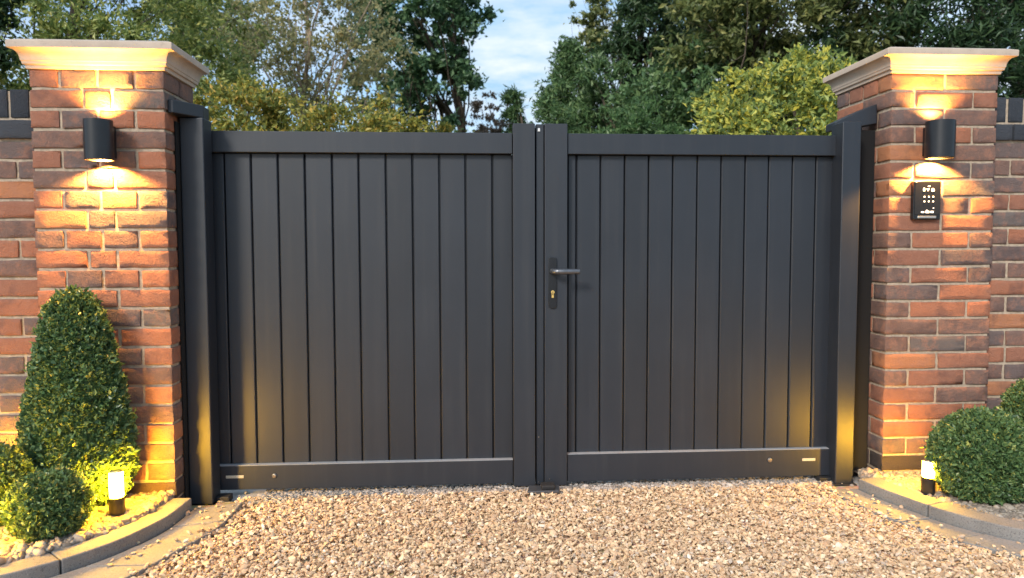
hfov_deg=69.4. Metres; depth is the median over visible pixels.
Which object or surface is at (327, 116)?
golden shrub
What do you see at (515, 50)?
sky
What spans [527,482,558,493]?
gate stop
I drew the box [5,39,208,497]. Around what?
brick pillar
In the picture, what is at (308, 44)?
sparse tree
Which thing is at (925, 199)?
keypad
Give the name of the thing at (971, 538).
paving edge
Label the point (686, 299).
driveway gate
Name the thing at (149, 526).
kerb
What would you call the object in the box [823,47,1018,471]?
brick pillar
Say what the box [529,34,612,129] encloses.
conifer bush
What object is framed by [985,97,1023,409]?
brick wall
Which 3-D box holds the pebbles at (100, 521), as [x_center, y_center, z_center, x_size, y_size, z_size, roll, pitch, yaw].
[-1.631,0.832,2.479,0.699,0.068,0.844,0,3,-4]
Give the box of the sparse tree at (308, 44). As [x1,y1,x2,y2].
[185,0,430,131]
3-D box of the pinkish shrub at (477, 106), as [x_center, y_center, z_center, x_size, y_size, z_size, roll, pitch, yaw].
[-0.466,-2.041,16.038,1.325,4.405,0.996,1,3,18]
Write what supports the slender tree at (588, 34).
on the ground
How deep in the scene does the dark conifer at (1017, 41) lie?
9.27 m
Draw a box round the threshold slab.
[220,476,859,501]
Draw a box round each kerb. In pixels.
[0,498,191,577]
[859,477,1023,541]
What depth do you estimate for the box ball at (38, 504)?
2.40 m
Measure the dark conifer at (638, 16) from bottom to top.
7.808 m
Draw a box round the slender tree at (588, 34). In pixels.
[563,0,625,108]
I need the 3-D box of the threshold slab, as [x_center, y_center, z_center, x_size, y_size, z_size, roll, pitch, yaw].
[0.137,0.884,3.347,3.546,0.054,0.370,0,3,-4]
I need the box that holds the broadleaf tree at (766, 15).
[642,0,952,134]
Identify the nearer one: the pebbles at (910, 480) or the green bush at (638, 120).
the pebbles at (910, 480)
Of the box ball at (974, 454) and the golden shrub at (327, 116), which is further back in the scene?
the golden shrub at (327, 116)
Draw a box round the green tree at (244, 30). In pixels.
[125,0,278,129]
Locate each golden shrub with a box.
[193,69,311,130]
[289,85,443,131]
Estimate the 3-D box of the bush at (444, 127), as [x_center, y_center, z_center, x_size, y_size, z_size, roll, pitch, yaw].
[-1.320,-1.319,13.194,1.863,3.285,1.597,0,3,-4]
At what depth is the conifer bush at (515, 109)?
14.39 m
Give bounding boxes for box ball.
[0,438,34,526]
[0,463,101,542]
[920,405,1023,505]
[997,378,1023,420]
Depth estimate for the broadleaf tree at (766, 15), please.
9.64 m
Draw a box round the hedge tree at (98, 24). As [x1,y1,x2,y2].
[0,0,278,130]
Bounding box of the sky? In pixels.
[0,0,1021,132]
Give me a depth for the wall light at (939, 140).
3.05 m
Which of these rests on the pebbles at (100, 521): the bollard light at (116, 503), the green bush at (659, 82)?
the bollard light at (116, 503)
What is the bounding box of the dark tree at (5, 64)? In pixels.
[0,0,27,75]
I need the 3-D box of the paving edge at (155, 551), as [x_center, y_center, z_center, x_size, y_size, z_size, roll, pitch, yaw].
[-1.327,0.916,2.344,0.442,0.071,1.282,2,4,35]
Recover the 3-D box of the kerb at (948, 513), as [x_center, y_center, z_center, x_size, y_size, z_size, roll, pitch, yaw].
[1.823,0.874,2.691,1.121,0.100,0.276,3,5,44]
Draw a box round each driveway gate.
[211,123,543,489]
[544,124,835,484]
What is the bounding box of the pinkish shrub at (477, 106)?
[465,90,513,132]
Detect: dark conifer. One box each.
[584,0,712,128]
[780,0,1023,129]
[990,1,1023,97]
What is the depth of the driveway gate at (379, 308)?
3.14 m
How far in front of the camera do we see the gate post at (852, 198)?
3.23 m
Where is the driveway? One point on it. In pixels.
(391, 573)
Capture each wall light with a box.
[82,118,116,161]
[922,119,955,159]
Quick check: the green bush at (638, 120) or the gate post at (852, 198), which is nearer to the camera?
the gate post at (852, 198)
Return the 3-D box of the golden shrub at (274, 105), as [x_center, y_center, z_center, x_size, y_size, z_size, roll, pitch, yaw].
[-2.628,-0.735,7.183,1.711,2.805,1.459,0,3,-4]
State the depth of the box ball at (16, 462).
2.54 m
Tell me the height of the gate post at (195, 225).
1.616 m
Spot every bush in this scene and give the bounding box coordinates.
[413,121,476,132]
[497,84,527,132]
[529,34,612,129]
[529,44,653,133]
[592,93,691,133]
[595,16,813,134]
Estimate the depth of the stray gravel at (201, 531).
2.70 m
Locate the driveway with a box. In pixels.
[148,486,1020,577]
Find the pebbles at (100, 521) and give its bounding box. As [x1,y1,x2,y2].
[0,490,174,564]
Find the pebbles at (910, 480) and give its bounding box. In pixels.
[858,467,1023,521]
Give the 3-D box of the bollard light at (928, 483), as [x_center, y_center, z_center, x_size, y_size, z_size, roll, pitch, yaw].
[1.659,0.770,2.947,0.052,0.180,0.052,0,3,-4]
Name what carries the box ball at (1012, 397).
on the pebbles at (910, 480)
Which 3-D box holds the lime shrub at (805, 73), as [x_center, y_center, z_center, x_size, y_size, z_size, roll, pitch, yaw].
[2.330,-0.657,6.188,2.153,2.747,1.773,0,3,-4]
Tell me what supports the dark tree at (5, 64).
on the ground
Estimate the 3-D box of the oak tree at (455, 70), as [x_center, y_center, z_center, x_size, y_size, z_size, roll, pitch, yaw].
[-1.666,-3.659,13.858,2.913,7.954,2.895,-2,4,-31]
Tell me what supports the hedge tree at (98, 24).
on the ground
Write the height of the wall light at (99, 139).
0.146 m
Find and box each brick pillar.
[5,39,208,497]
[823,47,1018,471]
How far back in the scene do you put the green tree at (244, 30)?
11.87 m
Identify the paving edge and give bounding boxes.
[50,502,242,577]
[830,489,1023,559]
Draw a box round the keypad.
[910,181,940,219]
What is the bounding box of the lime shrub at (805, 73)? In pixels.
[681,41,858,135]
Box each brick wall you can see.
[0,89,39,445]
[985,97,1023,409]
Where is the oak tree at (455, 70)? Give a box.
[330,0,504,132]
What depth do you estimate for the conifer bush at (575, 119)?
11.86 m
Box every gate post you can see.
[168,99,232,505]
[814,104,876,485]
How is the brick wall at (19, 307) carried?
on the ground
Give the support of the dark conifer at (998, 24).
on the ground
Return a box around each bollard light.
[108,469,125,515]
[920,459,935,494]
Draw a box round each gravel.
[107,486,1023,577]
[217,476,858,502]

